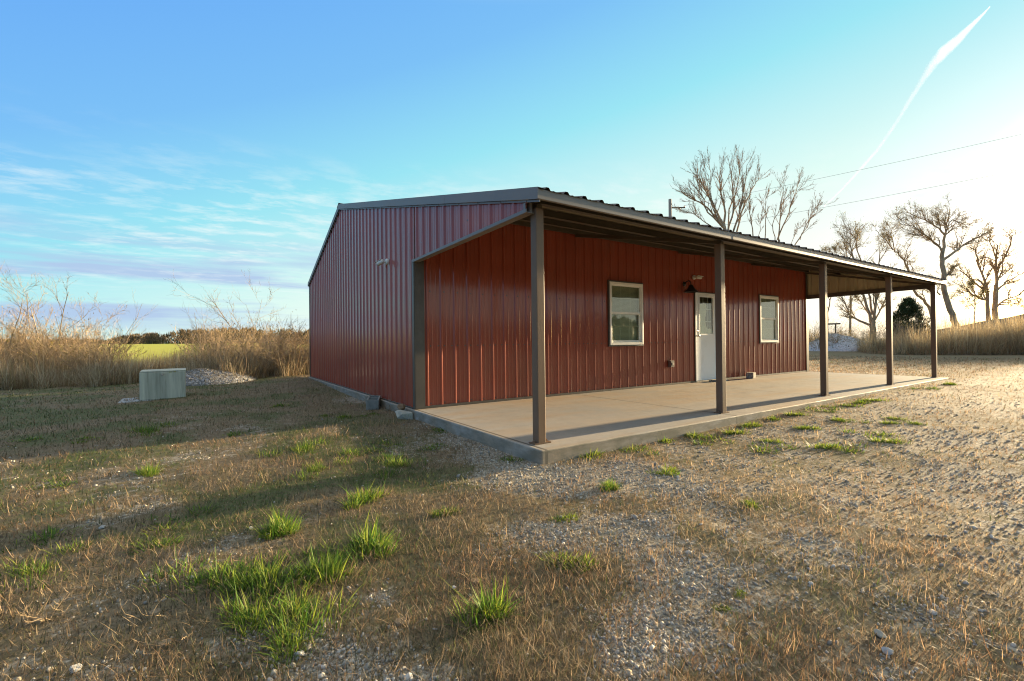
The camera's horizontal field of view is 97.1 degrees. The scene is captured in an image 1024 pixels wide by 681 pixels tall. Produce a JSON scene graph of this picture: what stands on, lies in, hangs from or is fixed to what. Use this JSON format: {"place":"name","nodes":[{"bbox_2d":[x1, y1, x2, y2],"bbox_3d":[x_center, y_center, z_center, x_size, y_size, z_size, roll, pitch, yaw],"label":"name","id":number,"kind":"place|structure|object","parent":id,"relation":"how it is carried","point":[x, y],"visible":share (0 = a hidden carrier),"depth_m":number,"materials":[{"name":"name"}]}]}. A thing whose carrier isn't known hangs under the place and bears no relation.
{"place":"outdoors","nodes":[
{"label":"outdoors","id":0,"kind":"place"},
{"bbox_2d":[0,338,1023,680],"bbox_3d":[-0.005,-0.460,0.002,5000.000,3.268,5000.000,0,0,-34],"label":"ground","id":1,"kind":"structure","parent":0,"point":[906,480],"depth_m":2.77,"materials":[{"name":"plant"}]},
{"bbox_2d":[0,314,51,364],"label":"brush thicket","id":2,"kind":"object","parent":1,"relation":"on","point":[16,334],"visible":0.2,"depth_m":17.48,"materials":[{"name":"brown plant"}]},
{"bbox_2d":[0,262,53,357],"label":"bare sapling","id":3,"kind":"object","parent":1,"relation":"on","point":[24,324],"visible":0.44,"depth_m":17.64,"materials":[{"name":"brown plant"}]},
{"bbox_2d":[0,313,67,372],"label":"brush thicket","id":4,"kind":"object","parent":1,"relation":"on","point":[18,361],"visible":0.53,"depth_m":15.10,"materials":[{"name":"brown plant"}]},
{"bbox_2d":[0,305,70,356],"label":"brush thicket","id":5,"kind":"object","parent":1,"relation":"on","point":[25,327],"visible":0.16,"depth_m":18.81,"materials":[{"name":"brown plant"}]},
{"bbox_2d":[0,276,72,354],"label":"bare sapling","id":6,"kind":"object","parent":1,"relation":"on","point":[36,313],"visible":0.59,"depth_m":16.29,"materials":[{"name":"brown plant"}]},
{"bbox_2d":[0,263,87,357],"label":"bare sapling","id":7,"kind":"object","parent":1,"relation":"on","point":[28,312],"visible":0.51,"depth_m":16.75,"materials":[{"name":"brown plant"}]},
{"bbox_2d":[15,587,77,625],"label":"dead weed","id":8,"kind":"object","parent":1,"relation":"on","point":[37,620],"visible":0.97,"depth_m":1.81,"materials":[{"name":"brown plant"}]},
{"bbox_2d":[1,520,93,553],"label":"grass tuft","id":9,"kind":"object","parent":1,"relation":"on","point":[51,530],"visible":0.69,"depth_m":2.66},
{"bbox_2d":[0,535,95,594],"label":"grass tuft","id":10,"kind":"object","parent":1,"relation":"on","point":[26,570],"visible":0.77,"depth_m":2.24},
{"bbox_2d":[21,473,77,489],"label":"grass tuft","id":11,"kind":"object","parent":1,"relation":"on","point":[64,482],"visible":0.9,"depth_m":3.66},
{"bbox_2d":[7,337,100,375],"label":"brush thicket","id":12,"kind":"object","parent":1,"relation":"on","point":[39,352],"visible":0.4,"depth_m":14.81,"materials":[{"name":"brown plant"}]},
{"bbox_2d":[3,275,105,351],"bbox_3d":[-17.834,-0.677,17.642,1.694,4.276,3.014,-1,0,41],"label":"bare sapling","id":13,"kind":"object","parent":1,"relation":"on","point":[44,304],"visible":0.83,"depth_m":17.52,"materials":[{"name":"brown plant"}]},
{"bbox_2d":[1,312,108,372],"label":"brush thicket","id":14,"kind":"object","parent":1,"relation":"on","point":[39,349],"visible":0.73,"depth_m":14.93,"materials":[{"name":"brown plant"}]},
{"bbox_2d":[15,328,105,371],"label":"brush thicket","id":15,"kind":"object","parent":1,"relation":"on","point":[68,346],"visible":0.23,"depth_m":16.09,"materials":[{"name":"brown plant"}]},
{"bbox_2d":[15,322,108,374],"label":"brush thicket","id":16,"kind":"object","parent":1,"relation":"on","point":[76,343],"visible":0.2,"depth_m":16.60,"materials":[{"name":"brown plant"}]},
{"bbox_2d":[27,329,135,375],"bbox_3d":[-13.986,0.490,15.085,2.678,1.808,2.464,-1,0,-9],"label":"brush thicket","id":17,"kind":"object","parent":1,"relation":"on","point":[76,356],"visible":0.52,"depth_m":14.69,"materials":[{"name":"brown plant"}]},
{"bbox_2d":[52,312,113,350],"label":"brush thicket","id":18,"kind":"object","parent":1,"relation":"on","point":[82,330],"visible":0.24,"depth_m":20.58,"materials":[{"name":"brown plant"}]},
{"bbox_2d":[56,291,126,355],"bbox_3d":[-16.217,-0.287,17.644,2.415,3.444,1.777,-1,0,28],"label":"bare sapling","id":19,"kind":"object","parent":1,"relation":"on","point":[99,326],"visible":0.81,"depth_m":17.55,"materials":[{"name":"brown plant"}]},
{"bbox_2d":[53,318,133,362],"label":"brush thicket","id":20,"kind":"object","parent":1,"relation":"on","point":[89,336],"visible":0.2,"depth_m":19.56,"materials":[{"name":"brown plant"}]},
{"bbox_2d":[54,335,145,374],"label":"brush thicket","id":21,"kind":"object","parent":1,"relation":"on","point":[94,355],"visible":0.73,"depth_m":14.02,"materials":[{"name":"brown plant"}]},
{"bbox_2d":[81,319,146,366],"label":"brush thicket","id":22,"kind":"object","parent":1,"relation":"on","point":[116,347],"visible":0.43,"depth_m":18.88,"materials":[{"name":"brown plant"}]},
{"bbox_2d":[118,589,167,632],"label":"dead weed","id":23,"kind":"object","parent":1,"relation":"on","point":[156,611],"visible":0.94,"depth_m":1.81,"materials":[{"name":"brown plant"}]},
{"bbox_2d":[128,460,163,476],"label":"grass tuft","id":24,"kind":"object","parent":1,"relation":"on","point":[147,472],"visible":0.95,"depth_m":3.91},
{"bbox_2d":[119,419,180,437],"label":"grass tuft","id":25,"kind":"object","parent":1,"relation":"on","point":[146,430],"visible":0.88,"depth_m":5.83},
{"bbox_2d":[118,368,185,402],"bbox_3d":[-7.577,0.960,9.720,1.300,0.678,0.900,-1,0,-36],"label":"concrete vault","id":26,"kind":"object","parent":1,"relation":"on","point":[154,384],"visible":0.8,"depth_m":9.46,"materials":[{"name":"grey concrete"}]},
{"bbox_2d":[0,325,308,344],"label":"woods","id":27,"kind":"object","parent":1,"relation":"on","point":[151,338],"visible":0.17,"depth_m":294.33,"materials":[{"name":"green plant"}]},
{"bbox_2d":[0,342,309,389],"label":"tall dry weeds","id":28,"kind":"object","parent":1,"relation":"on","point":[34,378],"visible":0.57,"depth_m":13.67,"materials":[{"name":"brown plant"}]},
{"bbox_2d":[123,531,189,562],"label":"grass tuft","id":29,"kind":"object","parent":1,"relation":"on","point":[162,545],"visible":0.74,"depth_m":2.51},
{"bbox_2d":[134,633,189,654],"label":"dead weed","id":30,"kind":"object","parent":1,"relation":"on","point":[164,640],"visible":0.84,"depth_m":1.65,"materials":[{"name":"brown plant"}]},
{"bbox_2d":[141,500,223,537],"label":"grass tuft","id":31,"kind":"object","parent":1,"relation":"on","point":[174,519],"visible":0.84,"depth_m":2.84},
{"bbox_2d":[140,333,236,365],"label":"brush thicket","id":32,"kind":"object","parent":1,"relation":"on","point":[198,351],"visible":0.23,"depth_m":16.48,"materials":[{"name":"brown plant"}]},
{"bbox_2d":[176,302,212,354],"bbox_3d":[-12.644,-0.211,17.906,3.513,3.151,1.015,-1,0,33],"label":"bare sapling","id":33,"kind":"object","parent":1,"relation":"on","point":[195,331],"visible":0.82,"depth_m":17.49,"materials":[{"name":"brown plant"}]},
{"bbox_2d":[176,326,226,358],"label":"brush thicket","id":34,"kind":"object","parent":1,"relation":"on","point":[199,340],"visible":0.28,"depth_m":17.97,"materials":[{"name":"brown plant"}]},
{"bbox_2d":[159,327,268,368],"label":"brush thicket","id":35,"kind":"object","parent":1,"relation":"on","point":[189,351],"visible":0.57,"depth_m":14.81,"materials":[{"name":"brown plant"}]},
{"bbox_2d":[136,546,306,622],"bbox_3d":[-1.346,1.063,2.038,0.807,0.187,0.633,-1,0,-5],"label":"grass tuft","id":36,"kind":"object","parent":1,"relation":"on","point":[216,575],"visible":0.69,"depth_m":2.13,"materials":[{"name":"plant"}]},
{"bbox_2d":[180,346,262,371],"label":"brush thicket","id":37,"kind":"object","parent":1,"relation":"on","point":[222,357],"visible":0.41,"depth_m":14.26,"materials":[{"name":"brown plant"}]},
{"bbox_2d":[186,368,256,385],"bbox_3d":[-8.986,1.099,13.231,2.835,0.610,1.890,0,0,-34],"label":"gravel pile","id":38,"kind":"object","parent":1,"relation":"on","point":[200,376],"visible":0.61,"depth_m":12.88,"materials":[{"name":"gravel"}]},
{"bbox_2d":[194,317,255,355],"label":"brush thicket","id":39,"kind":"object","parent":1,"relation":"on","point":[218,336],"visible":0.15,"depth_m":18.35,"materials":[{"name":"brown plant"}]},
{"bbox_2d":[165,269,286,351],"bbox_3d":[-11.427,-0.871,18.053,4.353,4.312,2.586,-1,0,-6],"label":"bare sapling","id":40,"kind":"object","parent":1,"relation":"on","point":[210,299],"visible":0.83,"depth_m":17.79,"materials":[{"name":"brown plant"}]},
{"bbox_2d":[188,329,270,367],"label":"brush thicket","id":41,"kind":"object","parent":1,"relation":"on","point":[219,357],"visible":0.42,"depth_m":15.00,"materials":[{"name":"brown plant"}]},
{"bbox_2d":[206,318,268,362],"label":"brush thicket","id":42,"kind":"object","parent":1,"relation":"on","point":[249,339],"visible":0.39,"depth_m":16.78,"materials":[{"name":"brown plant"}]},
{"bbox_2d":[195,580,289,649],"bbox_3d":[-1.052,1.063,1.800,0.349,0.170,0.388,-1,0,-19],"label":"grass tuft","id":43,"kind":"object","parent":1,"relation":"on","point":[247,611],"visible":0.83,"depth_m":1.80,"materials":[{"name":"plant"}]},
{"bbox_2d":[204,323,288,361],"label":"brush thicket","id":44,"kind":"object","parent":1,"relation":"on","point":[239,344],"visible":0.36,"depth_m":16.17,"materials":[{"name":"brown plant"}]},
{"bbox_2d":[204,340,298,376],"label":"brush thicket","id":45,"kind":"object","parent":1,"relation":"on","point":[260,358],"visible":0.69,"depth_m":14.23,"materials":[{"name":"brown plant"}]},
{"bbox_2d":[212,549,298,597],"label":"grass tuft","id":46,"kind":"object","parent":1,"relation":"on","point":[264,571],"visible":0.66,"depth_m":2.08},
{"bbox_2d":[213,316,308,372],"bbox_3d":[-8.043,0.098,14.994,2.375,2.205,3.534,-1,0,40],"label":"brush thicket","id":47,"kind":"object","parent":1,"relation":"on","point":[274,348],"visible":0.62,"depth_m":15.15,"materials":[{"name":"brown plant"}]},
{"bbox_2d":[165,546,371,648],"bbox_3d":[-1.061,1.047,1.935,0.958,0.222,0.752,-1,0,-4],"label":"grass tuft","id":48,"kind":"object","parent":1,"relation":"on","point":[298,579],"visible":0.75,"depth_m":2.04,"materials":[{"name":"plant"}]},
{"bbox_2d":[246,309,298,346],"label":"brush thicket","id":49,"kind":"object","parent":1,"relation":"on","point":[272,333],"visible":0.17,"depth_m":20.43,"materials":[{"name":"brown plant"}]},
{"bbox_2d":[244,502,309,540],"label":"grass tuft","id":50,"kind":"object","parent":1,"relation":"on","point":[283,522],"visible":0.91,"depth_m":2.65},
{"bbox_2d":[251,335,307,372],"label":"brush thicket","id":51,"kind":"object","parent":1,"relation":"on","point":[278,361],"visible":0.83,"depth_m":14.67,"materials":[{"name":"brown plant"}]},
{"bbox_2d":[241,600,327,673],"bbox_3d":[-0.826,1.066,1.657,0.314,0.153,0.349,-1,0,-4],"label":"grass tuft","id":52,"kind":"object","parent":1,"relation":"on","point":[283,636],"visible":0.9,"depth_m":1.66,"materials":[{"name":"plant"}]},
{"bbox_2d":[265,343,309,372],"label":"brush thicket","id":53,"kind":"object","parent":1,"relation":"on","point":[302,357],"visible":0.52,"depth_m":14.99,"materials":[{"name":"brown plant"}]},
{"bbox_2d":[273,326,308,361],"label":"brush thicket","id":54,"kind":"object","parent":1,"relation":"on","point":[296,345],"visible":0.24,"depth_m":15.31,"materials":[{"name":"brown plant"}]},
{"bbox_2d":[272,343,309,369],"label":"brush thicket","id":55,"kind":"object","parent":1,"relation":"on","point":[306,363],"visible":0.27,"depth_m":15.08,"materials":[{"name":"brown plant"}]},
{"bbox_2d":[257,436,331,457],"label":"grass tuft","id":56,"kind":"object","parent":1,"relation":"on","point":[306,448],"visible":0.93,"depth_m":4.73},
{"bbox_2d":[254,570,339,634],"bbox_3d":[-0.872,1.061,1.821,0.349,0.170,0.388,-1,0,-5],"label":"grass tuft","id":57,"kind":"object","parent":1,"relation":"on","point":[291,609],"visible":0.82,"depth_m":1.83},
{"bbox_2d":[280,539,354,583],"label":"grass tuft","id":58,"kind":"object","parent":1,"relation":"on","point":[338,568],"visible":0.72,"depth_m":2.17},
{"bbox_2d":[289,456,353,479],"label":"grass tuft","id":59,"kind":"object","parent":1,"relation":"on","point":[314,469],"visible":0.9,"depth_m":3.99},
{"bbox_2d":[301,529,385,588],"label":"grass tuft","id":60,"kind":"object","parent":1,"relation":"on","point":[330,555],"visible":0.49,"depth_m":2.33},
{"bbox_2d":[336,445,372,458],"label":"grass tuft","id":61,"kind":"object","parent":1,"relation":"on","point":[349,452],"visible":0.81,"depth_m":4.54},
{"bbox_2d":[330,479,391,511],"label":"grass tuft","id":62,"kind":"object","parent":1,"relation":"on","point":[359,499],"visible":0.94,"depth_m":3.15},
{"bbox_2d":[327,508,415,560],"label":"grass tuft","id":63,"kind":"object","parent":1,"relation":"on","point":[370,542],"visible":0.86,"depth_m":2.43,"materials":[{"name":"plant"}]},
{"bbox_2d":[366,395,380,409],"bbox_3d":[-2.358,1.084,7.694,0.200,0.225,0.420,2,3,-12],"label":"concrete block","id":64,"kind":"object","parent":1,"relation":"on","point":[371,400],"depth_m":7.50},
{"bbox_2d":[367,438,404,451],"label":"grass tuft","id":65,"kind":"object","parent":1,"relation":"on","point":[384,444],"visible":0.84,"depth_m":4.90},
{"bbox_2d":[370,576,424,632],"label":"dead weed","id":66,"kind":"object","parent":1,"relation":"on","point":[399,621],"visible":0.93,"depth_m":1.75,"materials":[{"name":"brown plant"}]},
{"bbox_2d":[371,451,426,477],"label":"grass tuft","id":67,"kind":"object","parent":1,"relation":"on","point":[393,461],"visible":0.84,"depth_m":4.11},
{"bbox_2d":[395,410,413,418],"bbox_3d":[-1.592,1.111,6.621,0.382,0.172,0.186,-1,0,45],"label":"rock","id":68,"kind":"object","parent":1,"relation":"on","point":[402,414],"visible":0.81,"depth_m":6.52,"materials":[{"name":"stone"}]},
{"bbox_2d":[425,506,460,517],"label":"grass tuft","id":69,"kind":"object","parent":1,"relation":"on","point":[436,514],"visible":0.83,"depth_m":2.91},
{"bbox_2d":[450,567,489,591],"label":"dead weed","id":70,"kind":"object","parent":1,"relation":"on","point":[475,579],"visible":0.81,"depth_m":2.05,"materials":[{"name":"brown plant"}]},
{"bbox_2d":[438,570,545,637],"bbox_3d":[-0.053,1.034,1.833,0.511,0.208,0.380,-1,0,-21],"label":"grass tuft","id":71,"kind":"object","parent":1,"relation":"on","point":[482,606],"visible":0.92,"depth_m":1.81,"materials":[{"name":"plant"}]},
{"bbox_2d":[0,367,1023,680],"bbox_3d":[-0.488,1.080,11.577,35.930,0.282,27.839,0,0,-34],"label":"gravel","id":72,"kind":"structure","parent":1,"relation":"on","point":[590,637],"depth_m":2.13,"materials":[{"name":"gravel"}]},
{"bbox_2d":[546,512,579,522],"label":"grass tuft","id":73,"kind":"object","parent":1,"relation":"on","point":[566,516],"visible":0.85,"depth_m":2.78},
{"bbox_2d":[533,548,605,574],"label":"grass tuft","id":74,"kind":"object","parent":1,"relation":"on","point":[575,559],"visible":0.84,"depth_m":2.24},
{"bbox_2d":[577,448,605,460],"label":"grass tuft","id":75,"kind":"object","parent":1,"relation":"on","point":[592,454],"visible":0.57,"depth_m":4.31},
{"bbox_2d":[598,478,622,491],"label":"grass tuft","id":76,"kind":"object","parent":1,"relation":"on","point":[607,485],"visible":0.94,"depth_m":3.34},
{"bbox_2d":[308,187,948,464],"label":"metal building","id":77,"kind":"structure","parent":1,"relation":"on","point":[542,325],"depth_m":7.81,"materials":[{"name":"red metal"}]},
{"bbox_2d":[607,280,643,346],"bbox_3d":[2.272,-0.537,9.183,1.067,1.351,0.185,0,0,-34],"label":"window","id":78,"kind":"structure","parent":77,"relation":"in","point":[625,306],"depth_m":9.22,"materials":[{"name":"white plastic"}]},
{"bbox_2d":[683,280,698,292],"bbox_3d":[3.975,-1.210,10.048,0.320,0.271,0.335,0,0,-34],"label":"wall lamp","id":79,"kind":"object","parent":77,"relation":"attached to","point":[690,289],"visible":1,"depth_m":10.02,"materials":[{"name":"black metal"}]},
{"bbox_2d":[694,292,715,381],"bbox_3d":[4.584,-0.088,10.690,0.954,2.095,0.187,0,0,-34],"label":"door","id":80,"kind":"structure","parent":77,"relation":"in","point":[704,338],"depth_m":10.64,"materials":[{"name":"white paint"}]},
{"bbox_2d":[758,294,778,343],"bbox_3d":[6.925,-0.577,12.302,1.067,1.351,0.185,0,0,-34],"label":"window","id":81,"kind":"structure","parent":77,"relation":"in","point":[767,318],"depth_m":12.38,"materials":[{"name":"white plastic"}]},
{"bbox_2d":[657,463,680,475],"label":"grass tuft","id":82,"kind":"object","parent":1,"relation":"on","point":[670,470],"visible":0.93,"depth_m":3.77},
{"bbox_2d":[668,199,684,216],"bbox_3d":[13.903,-5.344,38.015,1.422,13.083,0.328,-1,0,-4],"label":"utility pole","id":83,"kind":"object","parent":1,"relation":"on","point":[670,207],"visible":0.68,"depth_m":37.90,"materials":[{"name":"grey metal"}]},
{"bbox_2d":[689,134,1020,204],"bbox_3d":[31.097,-14.227,34.375,34.053,5.396,0.018,-1,0,12],"label":"power line","id":84,"kind":"object","parent":83,"relation":"attached to","point":[861,169],"visible":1,"depth_m":35.21,"materials":[{"name":"metal"}]},
{"bbox_2d":[715,169,1022,226],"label":"power line","id":85,"kind":"object","parent":83,"relation":"attached to","point":[872,198],"visible":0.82,"depth_m":34.97,"materials":[{"name":"metal"}]},
{"bbox_2d":[689,432,736,445],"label":"grass tuft","id":86,"kind":"object","parent":1,"relation":"on","point":[701,441],"visible":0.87,"depth_m":4.90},
{"bbox_2d":[669,145,770,231],"bbox_3d":[17.476,-7.943,38.302,9.171,17.826,3.564,-1,0,-8],"label":"bare tree","id":87,"kind":"object","parent":1,"relation":"on","point":[715,215],"visible":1,"depth_m":37.85,"materials":[{"name":"brown plant"}]},
{"bbox_2d":[721,426,750,434],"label":"grass tuft","id":88,"kind":"object","parent":1,"relation":"on","point":[733,432],"visible":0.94,"depth_m":5.24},
{"bbox_2d":[739,496,761,509],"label":"grass tuft","id":89,"kind":"object","parent":1,"relation":"on","point":[754,505],"visible":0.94,"depth_m":2.98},
{"bbox_2d":[740,421,762,427],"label":"grass tuft","id":90,"kind":"object","parent":1,"relation":"on","point":[749,424],"visible":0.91,"depth_m":5.64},
{"bbox_2d":[747,440,804,455],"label":"grass tuft","id":91,"kind":"object","parent":1,"relation":"on","point":[765,447],"visible":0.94,"depth_m":4.51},
{"bbox_2d":[745,165,838,244],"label":"bare tree","id":92,"kind":"object","parent":1,"relation":"on","point":[791,204],"visible":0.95,"depth_m":43.84,"materials":[{"name":"brown plant"}]},
{"bbox_2d":[801,439,842,450],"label":"grass tuft","id":93,"kind":"object","parent":1,"relation":"on","point":[824,446],"visible":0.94,"depth_m":4.54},
{"bbox_2d":[809,319,850,349],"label":"brush thicket","id":94,"kind":"object","parent":1,"relation":"on","point":[819,334],"visible":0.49,"depth_m":33.27,"materials":[{"name":"brown plant"}]},
{"bbox_2d":[809,333,863,350],"bbox_3d":[25.094,0.168,35.050,4.830,1.490,6.510,-1,0,39],"label":"gravel pile","id":95,"kind":"object","parent":1,"relation":"on","point":[847,343],"visible":0.53,"depth_m":33.09,"materials":[{"name":"gravel"}]},
{"bbox_2d":[820,222,870,336],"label":"bare tree","id":96,"kind":"object","parent":1,"relation":"on","point":[834,248],"visible":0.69,"depth_m":54.98,"materials":[{"name":"brown plant"}]},
{"bbox_2d":[827,441,868,455],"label":"grass tuft","id":97,"kind":"object","parent":1,"relation":"on","point":[850,450],"visible":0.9,"depth_m":4.41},
{"bbox_2d":[830,211,898,340],"bbox_3d":[31.187,-5.322,39.785,6.080,12.398,4.730,-1,0,21],"label":"bare tree","id":98,"kind":"object","parent":1,"relation":"on","point":[871,312],"visible":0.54,"depth_m":39.77,"materials":[{"name":"brown plant"}]},
{"bbox_2d":[835,425,900,437],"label":"grass tuft","id":99,"kind":"object","parent":1,"relation":"on","point":[868,433],"visible":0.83,"depth_m":5.06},
{"bbox_2d":[866,435,913,444],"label":"grass tuft","id":100,"kind":"object","parent":1,"relation":"on","point":[876,439],"visible":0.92,"depth_m":4.70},
{"bbox_2d":[877,310,923,345],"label":"brush thicket","id":101,"kind":"object","parent":1,"relation":"on","point":[897,329],"visible":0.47,"depth_m":30.02,"materials":[{"name":"brown plant"}]},
{"bbox_2d":[882,296,930,337],"bbox_3d":[33.282,-1.488,37.923,3.224,4.710,3.298,-1,0,-11],"label":"cedar tree","id":102,"kind":"object","parent":1,"relation":"on","point":[909,307],"visible":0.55,"depth_m":37.55,"materials":[{"name":"green plant"}]},
{"bbox_2d":[809,307,1023,354],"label":"tall dry weeds","id":103,"kind":"object","parent":1,"relation":"on","point":[1008,341],"visible":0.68,"depth_m":26.58,"materials":[{"name":"brown plant"}]},
{"bbox_2d":[949,279,992,316],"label":"bare tree","id":104,"kind":"object","parent":1,"relation":"on","point":[978,295],"visible":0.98,"depth_m":42.97,"materials":[{"name":"brown plant"}]},
{"bbox_2d":[920,314,1023,336],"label":"dirt mound","id":105,"kind":"object","parent":1,"relation":"on","point":[990,321],"visible":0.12,"depth_m":38.80,"materials":[{"name":"soil"}]},
{"bbox_2d":[860,216,930,319],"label":"bare tree","id":106,"kind":"object","parent":105,"relation":"on","point":[896,225],"visible":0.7,"depth_m":45.74,"materials":[{"name":"brown plant"}]},
{"bbox_2d":[884,192,1000,326],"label":"bare tree","id":107,"kind":"object","parent":105,"relation":"on","point":[946,298],"visible":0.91,"depth_m":41.99,"materials":[{"name":"brown plant"}]},
{"bbox_2d":[934,218,1023,320],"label":"bare tree","id":108,"kind":"object","parent":105,"relation":"on","point":[996,266],"visible":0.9,"depth_m":43.78,"materials":[{"name":"brown plant"}]},
{"bbox_2d":[0,0,1023,342],"label":"sky","id":109,"kind":"structure","parent":0,"point":[144,143],"materials":[{"name":"blue"}]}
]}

